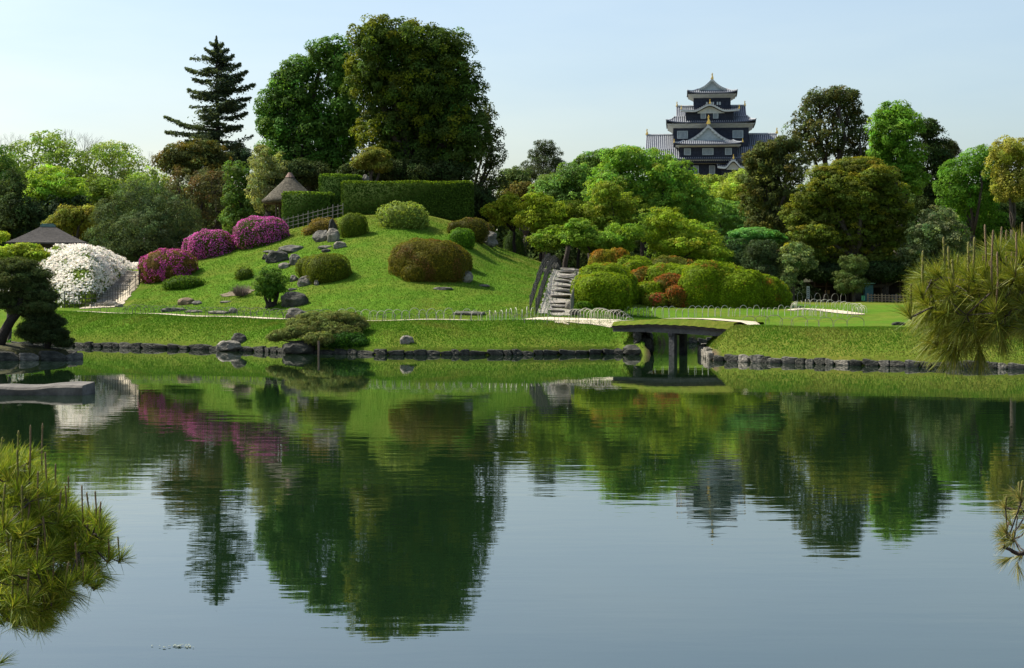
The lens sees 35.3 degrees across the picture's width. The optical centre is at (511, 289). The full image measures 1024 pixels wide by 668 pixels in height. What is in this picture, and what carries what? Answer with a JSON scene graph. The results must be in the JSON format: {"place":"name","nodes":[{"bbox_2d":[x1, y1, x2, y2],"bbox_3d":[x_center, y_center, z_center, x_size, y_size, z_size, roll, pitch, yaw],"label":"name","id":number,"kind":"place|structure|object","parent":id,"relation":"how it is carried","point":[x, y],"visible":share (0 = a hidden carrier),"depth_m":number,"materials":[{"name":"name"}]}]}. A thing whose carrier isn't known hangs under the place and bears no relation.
{"place":"outdoors","nodes":[
{"label":"outdoors","id":0,"kind":"place"},
{"bbox_2d":[81,273,141,307],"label":"path","id":1,"kind":"structure","parent":0,"point":[121,301],"depth_m":94.78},
{"bbox_2d":[95,271,137,305],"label":"stone stairs","id":2,"kind":"structure","parent":1,"relation":"on","point":[127,276],"depth_m":98.25,"materials":[{"name":"grey stone"}]},
{"bbox_2d":[87,311,619,326],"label":"path","id":3,"kind":"structure","parent":0,"point":[596,321],"depth_m":77.17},
{"bbox_2d":[0,343,1023,667],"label":"pond water","id":4,"kind":"structure","parent":0,"point":[660,507],"depth_m":21.30,"materials":[{"name":"green liquid"}]},
{"bbox_2d":[0,343,68,359],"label":"islet","id":5,"kind":"object","parent":4,"relation":"in","point":[17,348],"visible":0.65,"depth_m":66.60,"materials":[{"name":"stone"}]},
{"bbox_2d":[0,255,61,344],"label":"pruned pine","id":6,"kind":"object","parent":5,"relation":"on","point":[26,285],"visible":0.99,"depth_m":66.23,"materials":[{"name":"green plant"}]},
{"bbox_2d":[0,350,82,360],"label":"stone edging","id":7,"kind":"object","parent":5,"relation":"on","point":[43,355],"visible":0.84,"depth_m":65.66,"materials":[{"name":"grey stone"}]},
{"bbox_2d":[13,311,76,348],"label":"pruned pine","id":8,"kind":"object","parent":5,"relation":"on","point":[48,329],"visible":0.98,"depth_m":66.48,"materials":[{"name":"green plant"}]},
{"bbox_2d":[0,381,94,394],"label":"stone slab","id":9,"kind":"structure","parent":4,"relation":"in","point":[75,388],"depth_m":44.05,"materials":[{"name":"grey stone"}]},
{"bbox_2d":[0,215,1023,368],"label":"ground","id":10,"kind":"structure","parent":0,"point":[877,313],"depth_m":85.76,"materials":[{"name":"green plant"}]},
{"bbox_2d":[0,145,28,185],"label":"maple tree","id":11,"kind":"object","parent":10,"relation":"on","point":[8,161],"visible":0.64,"depth_m":159.87,"materials":[{"name":"green plant"}]},
{"bbox_2d":[0,168,46,248],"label":"evergreen tree","id":12,"kind":"object","parent":10,"relation":"on","point":[11,192],"visible":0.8,"depth_m":135.35,"materials":[{"name":"green plant"}]},
{"bbox_2d":[0,242,50,341],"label":"maple tree","id":13,"kind":"object","parent":10,"relation":"on","point":[33,252],"visible":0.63,"depth_m":73.65,"materials":[{"name":"green plant"}]},
{"bbox_2d":[5,223,87,248],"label":"garden house","id":14,"kind":"structure","parent":10,"relation":"on","point":[47,236],"depth_m":112.52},
{"bbox_2d":[2,129,92,188],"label":"maple tree","id":15,"kind":"object","parent":10,"relation":"on","point":[50,154],"visible":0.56,"depth_m":168.28,"materials":[{"name":"green plant"}]},
{"bbox_2d":[8,194,94,238],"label":"evergreen tree","id":16,"kind":"object","parent":10,"relation":"on","point":[49,207],"visible":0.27,"depth_m":137.65,"materials":[{"name":"green plant"}]},
{"bbox_2d":[23,163,91,209],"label":"maple tree","id":17,"kind":"object","parent":10,"relation":"on","point":[44,183],"visible":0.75,"depth_m":138.88,"materials":[{"name":"green plant"}]},
{"bbox_2d":[0,423,137,665],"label":"pine tree","id":18,"kind":"object","parent":10,"relation":"on","point":[37,591],"visible":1,"depth_m":6.00,"materials":[{"name":"green plant"}]},
{"bbox_2d":[40,203,98,238],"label":"bush","id":19,"kind":"object","parent":10,"relation":"on","point":[74,221],"visible":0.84,"depth_m":123.59,"materials":[{"name":"green plant"}]},
{"bbox_2d":[3,243,137,308],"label":"azalea bush","id":20,"kind":"object","parent":10,"relation":"on","point":[81,268],"visible":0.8,"depth_m":96.37,"materials":[{"name":"white plant"}]},
{"bbox_2d":[64,259,139,307],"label":"lattice fence","id":21,"kind":"object","parent":10,"relation":"on","point":[135,284],"visible":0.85,"depth_m":94.02,"materials":[{"name":"wood"}]},
{"bbox_2d":[68,139,159,235],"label":"maple tree","id":22,"kind":"object","parent":10,"relation":"on","point":[121,157],"visible":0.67,"depth_m":169.76,"materials":[{"name":"green plant"}]},
{"bbox_2d":[79,174,152,245],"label":"broadleaf tree","id":23,"kind":"object","parent":10,"relation":"on","point":[98,192],"visible":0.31,"depth_m":144.90,"materials":[{"name":"green plant"}]},
{"bbox_2d":[82,178,213,262],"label":"dome tree","id":24,"kind":"object","parent":10,"relation":"on","point":[131,228],"visible":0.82,"depth_m":119.88,"materials":[{"name":"green plant"}]},
{"bbox_2d":[11,341,284,352],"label":"stone edging","id":25,"kind":"object","parent":10,"relation":"on","point":[275,349],"visible":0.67,"depth_m":78.52,"materials":[{"name":"grey stone"}]},
{"bbox_2d":[112,165,188,240],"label":"broadleaf tree","id":26,"kind":"object","parent":10,"relation":"on","point":[147,176],"visible":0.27,"depth_m":164.04,"materials":[{"name":"green plant"}]},
{"bbox_2d":[137,248,198,283],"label":"azalea bush","id":27,"kind":"object","parent":10,"relation":"on","point":[161,266],"visible":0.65,"depth_m":98.30,"materials":[{"name":"purple plant"}]},
{"bbox_2d":[161,275,205,289],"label":"shrub","id":28,"kind":"object","parent":10,"relation":"on","point":[178,282],"visible":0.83,"depth_m":95.45,"materials":[{"name":"green plant"}]},
{"bbox_2d":[150,136,232,232],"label":"oak tree","id":29,"kind":"object","parent":10,"relation":"on","point":[194,155],"visible":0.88,"depth_m":132.76,"materials":[{"name":"green plant"}]},
{"bbox_2d":[160,166,245,236],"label":"oak tree","id":30,"kind":"object","parent":10,"relation":"on","point":[204,194],"visible":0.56,"depth_m":129.27,"materials":[{"name":"green plant"}]},
{"bbox_2d":[181,229,235,260],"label":"azalea bush","id":31,"kind":"object","parent":10,"relation":"on","point":[204,244],"visible":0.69,"depth_m":102.94,"materials":[{"name":"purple plant"}]},
{"bbox_2d":[163,35,255,229],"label":"conifer","id":32,"kind":"object","parent":10,"relation":"on","point":[225,87],"visible":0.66,"depth_m":143.28,"materials":[{"name":"green plant"}]},
{"bbox_2d":[216,160,264,230],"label":"broadleaf tree","id":33,"kind":"object","parent":10,"relation":"on","point":[236,212],"visible":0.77,"depth_m":125.51,"materials":[{"name":"green plant"}]},
{"bbox_2d":[231,215,289,249],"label":"azalea bush","id":34,"kind":"object","parent":10,"relation":"on","point":[249,232],"visible":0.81,"depth_m":102.73,"materials":[{"name":"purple plant"}]},
{"bbox_2d":[243,143,289,216],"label":"broadleaf tree","id":35,"kind":"object","parent":10,"relation":"on","point":[264,171],"visible":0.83,"depth_m":120.35,"materials":[{"name":"green plant"}]},
{"bbox_2d":[252,265,290,307],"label":"ball tree","id":36,"kind":"object","parent":10,"relation":"on","point":[272,284],"visible":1,"depth_m":87.12,"materials":[{"name":"green plant"}]},
{"bbox_2d":[262,172,306,222],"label":"arbor","id":37,"kind":"object","parent":10,"relation":"on","point":[289,182],"visible":0.56,"depth_m":112.70,"materials":[{"name":"wood"}]},
{"bbox_2d":[282,340,315,353],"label":"rock","id":38,"kind":"object","parent":10,"relation":"on","point":[297,347],"visible":0.9,"depth_m":71.93,"materials":[{"name":"grey stone"}]},
{"bbox_2d":[268,157,334,190],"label":"evergreen tree","id":39,"kind":"object","parent":10,"relation":"on","point":[309,173],"visible":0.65,"depth_m":121.38,"materials":[{"name":"green plant"}]},
{"bbox_2d":[281,190,334,228],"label":"hedge","id":40,"kind":"object","parent":10,"relation":"on","point":[295,204],"visible":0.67,"depth_m":109.51,"materials":[{"name":"green plant"}]},
{"bbox_2d":[253,33,369,190],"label":"camphor tree","id":41,"kind":"object","parent":10,"relation":"on","point":[293,120],"visible":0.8,"depth_m":127.69,"materials":[{"name":"green plant"}]},
{"bbox_2d":[265,310,370,346],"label":"pruned pine","id":42,"kind":"object","parent":10,"relation":"on","point":[309,327],"visible":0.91,"depth_m":72.72,"materials":[{"name":"green plant"}]},
{"bbox_2d":[295,252,351,283],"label":"clipped bush","id":43,"kind":"object","parent":10,"relation":"on","point":[326,268],"visible":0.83,"depth_m":90.23,"materials":[{"name":"green plant"}]},
{"bbox_2d":[318,173,362,217],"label":"hedge","id":44,"kind":"object","parent":10,"relation":"on","point":[331,182],"visible":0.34,"depth_m":113.50,"materials":[{"name":"green plant"}]},
{"bbox_2d":[321,331,369,348],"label":"shrub","id":45,"kind":"object","parent":10,"relation":"on","point":[352,339],"visible":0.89,"depth_m":71.89,"materials":[{"name":"green plant"}]},
{"bbox_2d":[338,212,368,237],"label":"clipped bush","id":46,"kind":"object","parent":10,"relation":"on","point":[352,225],"visible":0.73,"depth_m":99.27,"materials":[{"name":"green plant"}]},
{"bbox_2d":[349,147,392,180],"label":"evergreen tree","id":47,"kind":"object","parent":10,"relation":"on","point":[375,159],"visible":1,"depth_m":118.58,"materials":[{"name":"green plant"}]},
{"bbox_2d":[335,156,444,181],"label":"evergreen tree","id":48,"kind":"object","parent":10,"relation":"on","point":[409,170],"visible":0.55,"depth_m":120.42,"materials":[{"name":"green plant"}]},
{"bbox_2d":[374,200,429,229],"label":"clipped bush","id":49,"kind":"object","parent":10,"relation":"on","point":[403,215],"visible":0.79,"depth_m":100.84,"materials":[{"name":"green plant"}]},
{"bbox_2d":[340,180,474,221],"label":"hedge","id":50,"kind":"object","parent":10,"relation":"on","point":[450,200],"visible":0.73,"depth_m":109.00,"materials":[{"name":"green plant"}]},
{"bbox_2d":[337,13,495,179],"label":"camphor tree","id":51,"kind":"object","parent":10,"relation":"on","point":[414,75],"visible":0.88,"depth_m":122.45,"materials":[{"name":"green plant"}]},
{"bbox_2d":[387,237,472,282],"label":"clipped bush","id":52,"kind":"object","parent":10,"relation":"on","point":[428,260],"visible":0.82,"depth_m":88.97,"materials":[{"name":"green plant"}]},
{"bbox_2d":[448,227,475,249],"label":"clipped bush","id":53,"kind":"object","parent":10,"relation":"on","point":[463,237],"visible":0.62,"depth_m":97.88,"materials":[{"name":"green plant"}]},
{"bbox_2d":[428,160,505,222],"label":"evergreen tree","id":54,"kind":"object","parent":10,"relation":"on","point":[482,198],"visible":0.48,"depth_m":121.05,"materials":[{"name":"green plant"}]},
{"bbox_2d":[313,348,623,354],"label":"stone edging","id":55,"kind":"object","parent":10,"relation":"on","point":[489,352],"visible":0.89,"depth_m":71.02,"materials":[{"name":"grey stone"}]},
{"bbox_2d":[446,217,494,243],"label":"clipped bush","id":56,"kind":"object","parent":10,"relation":"on","point":[480,228],"visible":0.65,"depth_m":101.43,"materials":[{"name":"green plant"}]},
{"bbox_2d":[470,102,510,199],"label":"slender tree","id":57,"kind":"object","parent":10,"relation":"on","point":[491,163],"visible":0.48,"depth_m":126.78,"materials":[{"name":"green plant"}]},
{"bbox_2d":[480,191,527,252],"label":"maple tree","id":58,"kind":"object","parent":10,"relation":"on","point":[505,216],"visible":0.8,"depth_m":119.44,"materials":[{"name":"green plant"}]},
{"bbox_2d":[2,168,1022,273],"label":"woodland","id":59,"kind":"object","parent":10,"relation":"on","point":[501,231],"visible":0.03,"depth_m":200.11,"materials":[{"name":"green plant"}]},
{"bbox_2d":[503,228,527,256],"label":"shrub","id":60,"kind":"object","parent":10,"relation":"on","point":[521,249],"visible":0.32,"depth_m":150.18,"materials":[{"name":"green plant"}]},
{"bbox_2d":[494,165,562,253],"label":"broadleaf tree","id":61,"kind":"object","parent":10,"relation":"on","point":[519,175],"visible":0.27,"depth_m":164.21,"materials":[{"name":"green plant"}]},
{"bbox_2d":[513,192,568,261],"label":"maple tree","id":62,"kind":"object","parent":10,"relation":"on","point":[541,214],"visible":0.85,"depth_m":116.26,"materials":[{"name":"green plant"}]},
{"bbox_2d":[520,139,565,258],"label":"pine tree","id":63,"kind":"object","parent":10,"relation":"on","point":[544,151],"visible":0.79,"depth_m":189.06,"materials":[{"name":"green plant"}]},
{"bbox_2d":[528,161,604,267],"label":"broadleaf tree","id":64,"kind":"object","parent":10,"relation":"on","point":[567,185],"visible":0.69,"depth_m":151.00,"materials":[{"name":"green plant"}]},
{"bbox_2d":[559,199,606,268],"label":"maple tree","id":65,"kind":"object","parent":10,"relation":"on","point":[572,209],"visible":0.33,"depth_m":118.48,"materials":[{"name":"green plant"}]},
{"bbox_2d":[525,222,647,253],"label":"maple tree","id":66,"kind":"object","parent":10,"relation":"on","point":[546,241],"visible":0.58,"depth_m":113.57,"materials":[{"name":"green plant"}]},
{"bbox_2d":[566,147,608,262],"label":"broadleaf tree","id":67,"kind":"object","parent":10,"relation":"on","point":[592,159],"visible":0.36,"depth_m":173.91,"materials":[{"name":"green plant"}]},
{"bbox_2d":[556,217,625,261],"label":"maple tree","id":68,"kind":"object","parent":10,"relation":"on","point":[582,232],"visible":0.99,"depth_m":112.30,"materials":[{"name":"green plant"}]},
{"bbox_2d":[570,262,639,315],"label":"clipped azalea","id":69,"kind":"object","parent":10,"relation":"on","point":[607,285],"visible":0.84,"depth_m":87.53,"materials":[{"name":"green plant"}]},
{"bbox_2d":[587,247,629,265],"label":"clipped azalea","id":70,"kind":"object","parent":10,"relation":"on","point":[603,255],"visible":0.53,"depth_m":102.83,"materials":[{"name":"orange plant"}]},
{"bbox_2d":[581,180,642,229],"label":"maple tree","id":71,"kind":"object","parent":10,"relation":"on","point":[607,195],"visible":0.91,"depth_m":116.65,"materials":[{"name":"green plant"}]},
{"bbox_2d":[614,254,652,274],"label":"clipped azalea","id":72,"kind":"object","parent":10,"relation":"on","point":[632,262],"visible":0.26,"depth_m":105.17,"materials":[{"name":"green plant"}]},
{"bbox_2d":[581,144,721,259],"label":"elm tree","id":73,"kind":"object","parent":10,"relation":"on","point":[619,162],"visible":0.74,"depth_m":130.66,"materials":[{"name":"green plant"}]},
{"bbox_2d":[637,262,687,303],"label":"clipped azalea","id":74,"kind":"object","parent":10,"relation":"on","point":[648,286],"visible":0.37,"depth_m":98.52,"materials":[{"name":"green plant"}]},
{"bbox_2d":[651,272,689,307],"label":"clipped azalea","id":75,"kind":"object","parent":10,"relation":"on","point":[674,292],"visible":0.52,"depth_m":95.59,"materials":[{"name":"orange plant"}]},
{"bbox_2d":[631,207,736,265],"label":"maple tree","id":76,"kind":"object","parent":10,"relation":"on","point":[657,254],"visible":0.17,"depth_m":119.33,"materials":[{"name":"green plant"}]},
{"bbox_2d":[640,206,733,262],"bbox_3d":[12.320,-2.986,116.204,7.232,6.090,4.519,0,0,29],"label":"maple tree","id":77,"kind":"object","parent":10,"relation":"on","point":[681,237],"visible":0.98,"depth_m":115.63,"materials":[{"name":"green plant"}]},
{"bbox_2d":[612,318,763,355],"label":"footbridge","id":78,"kind":"object","parent":10,"relation":"on","point":[675,327],"visible":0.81,"depth_m":70.41,"materials":[{"name":"grey stone"}]},
{"bbox_2d":[678,259,741,307],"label":"clipped azalea","id":79,"kind":"object","parent":10,"relation":"on","point":[699,282],"visible":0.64,"depth_m":95.28,"materials":[{"name":"green plant"}]},
{"bbox_2d":[642,73,784,190],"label":"castle keep","id":80,"kind":"structure","parent":10,"relation":"on","point":[710,128],"depth_m":299.69,"materials":[{"name":"paint"}]},
{"bbox_2d":[617,304,825,317],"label":"hoop fence","id":81,"kind":"object","parent":10,"relation":"on","point":[721,309],"visible":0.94,"depth_m":88.88,"materials":[{"name":"grey wood"}]},
{"bbox_2d":[692,168,755,229],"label":"broadleaf tree","id":82,"kind":"object","parent":10,"relation":"on","point":[730,188],"visible":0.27,"depth_m":179.04,"materials":[{"name":"green plant"}]},
{"bbox_2d":[701,197,751,243],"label":"tree","id":83,"kind":"object","parent":10,"relation":"on","point":[728,221],"visible":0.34,"depth_m":145.41,"materials":[{"name":"green plant"}]},
{"bbox_2d":[715,265,766,307],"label":"clipped azalea","id":84,"kind":"object","parent":10,"relation":"on","point":[746,288],"visible":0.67,"depth_m":94.88,"materials":[{"name":"green plant"}]},
{"bbox_2d":[731,239,783,277],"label":"pine tree","id":85,"kind":"object","parent":10,"relation":"on","point":[763,251],"visible":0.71,"depth_m":117.69,"materials":[{"name":"green plant"}]},
{"bbox_2d":[726,227,788,257],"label":"maple tree","id":86,"kind":"object","parent":10,"relation":"on","point":[749,234],"visible":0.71,"depth_m":122.94,"materials":[{"name":"green plant"}]},
{"bbox_2d":[735,134,811,275],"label":"cypress tree","id":87,"kind":"object","parent":10,"relation":"on","point":[770,165],"visible":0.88,"depth_m":129.22,"materials":[{"name":"green plant"}]},
{"bbox_2d":[761,273,792,306],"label":"clipped azalea","id":88,"kind":"object","parent":10,"relation":"on","point":[778,293],"visible":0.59,"depth_m":95.90,"materials":[{"name":"green plant"}]},
{"bbox_2d":[777,241,818,300],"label":"camellia tree","id":89,"kind":"object","parent":10,"relation":"on","point":[795,260],"visible":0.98,"depth_m":116.75,"materials":[{"name":"green plant"}]},
{"bbox_2d":[794,280,823,301],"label":"evergreen tree","id":90,"kind":"object","parent":10,"relation":"on","point":[800,287],"visible":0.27,"depth_m":120.21,"materials":[{"name":"green plant"}]},
{"bbox_2d":[781,84,873,206],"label":"cypress tree","id":91,"kind":"object","parent":10,"relation":"on","point":[846,102],"visible":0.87,"depth_m":149.16,"materials":[{"name":"green plant"}]},
{"bbox_2d":[777,156,918,301],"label":"laurel tree","id":92,"kind":"object","parent":10,"relation":"on","point":[858,189],"visible":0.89,"depth_m":120.13,"materials":[{"name":"green plant"}]},
{"bbox_2d":[830,254,870,301],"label":"clipped pine","id":93,"kind":"object","parent":10,"relation":"on","point":[849,265],"visible":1,"depth_m":115.66,"materials":[{"name":"green plant"}]},
{"bbox_2d":[803,278,913,301],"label":"tea house","id":94,"kind":"structure","parent":10,"relation":"on","point":[830,291],"depth_m":127.00,"materials":[{"name":"brown wood"}]},
{"bbox_2d":[803,259,925,301],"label":"evergreen tree","id":95,"kind":"object","parent":10,"relation":"on","point":[884,271],"visible":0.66,"depth_m":119.22,"materials":[{"name":"green plant"}]},
{"bbox_2d":[713,354,1023,368],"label":"stone edging","id":96,"kind":"object","parent":10,"relation":"on","point":[794,360],"visible":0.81,"depth_m":61.33,"materials":[{"name":"grey stone"}]},
{"bbox_2d":[863,99,932,254],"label":"camphor tree","id":97,"kind":"object","parent":10,"relation":"on","point":[899,123],"visible":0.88,"depth_m":141.24,"materials":[{"name":"green plant"}]},
{"bbox_2d":[903,117,955,213],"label":"evergreen tree","id":98,"kind":"object","parent":10,"relation":"on","point":[938,156],"visible":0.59,"depth_m":145.40,"materials":[{"name":"green plant"}]},
{"bbox_2d":[892,204,980,272],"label":"camellia tree","id":99,"kind":"object","parent":10,"relation":"on","point":[937,225],"visible":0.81,"depth_m":118.12,"materials":[{"name":"green plant"}]},
{"bbox_2d":[887,222,1023,388],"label":"pine tree","id":100,"kind":"object","parent":10,"relation":"on","point":[951,302],"visible":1,"depth_m":6.01,"materials":[{"name":"green plant"}]},
{"bbox_2d":[917,196,1023,252],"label":"evergreen tree","id":101,"kind":"object","parent":10,"relation":"on","point":[1019,213],"visible":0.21,"depth_m":131.48,"materials":[{"name":"green plant"}]},
{"bbox_2d":[932,144,1009,254],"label":"broadleaf tree","id":102,"kind":"object","parent":10,"relation":"on","point":[967,202],"visible":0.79,"depth_m":129.58,"materials":[{"name":"green plant"}]},
{"bbox_2d":[981,135,1023,241],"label":"broadleaf tree","id":103,"kind":"object","parent":10,"relation":"on","point":[1003,156],"visible":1,"depth_m":123.68,"materials":[{"name":"green plant"}]},
{"bbox_2d":[0,0,1023,229],"label":"sky","id":104,"kind":"structure","parent":0,"point":[579,75],"materials":[{"name":"blue"}]},
{"bbox_2d":[539,269,577,314],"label":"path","id":105,"kind":"structure","parent":0,"point":[543,305],"depth_m":90.00,"materials":[{"name":"beige stone"}]},
{"bbox_2d":[548,268,580,311],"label":"stone stairs","id":106,"kind":"structure","parent":105,"relation":"on","point":[568,276],"depth_m":93.56,"materials":[{"name":"grey stone"}]},
{"bbox_2d":[989,480,1023,586],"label":"pine tree","id":107,"kind":"object","parent":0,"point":[1007,541],"visible":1,"depth_m":6.30,"materials":[{"name":"green plant"}]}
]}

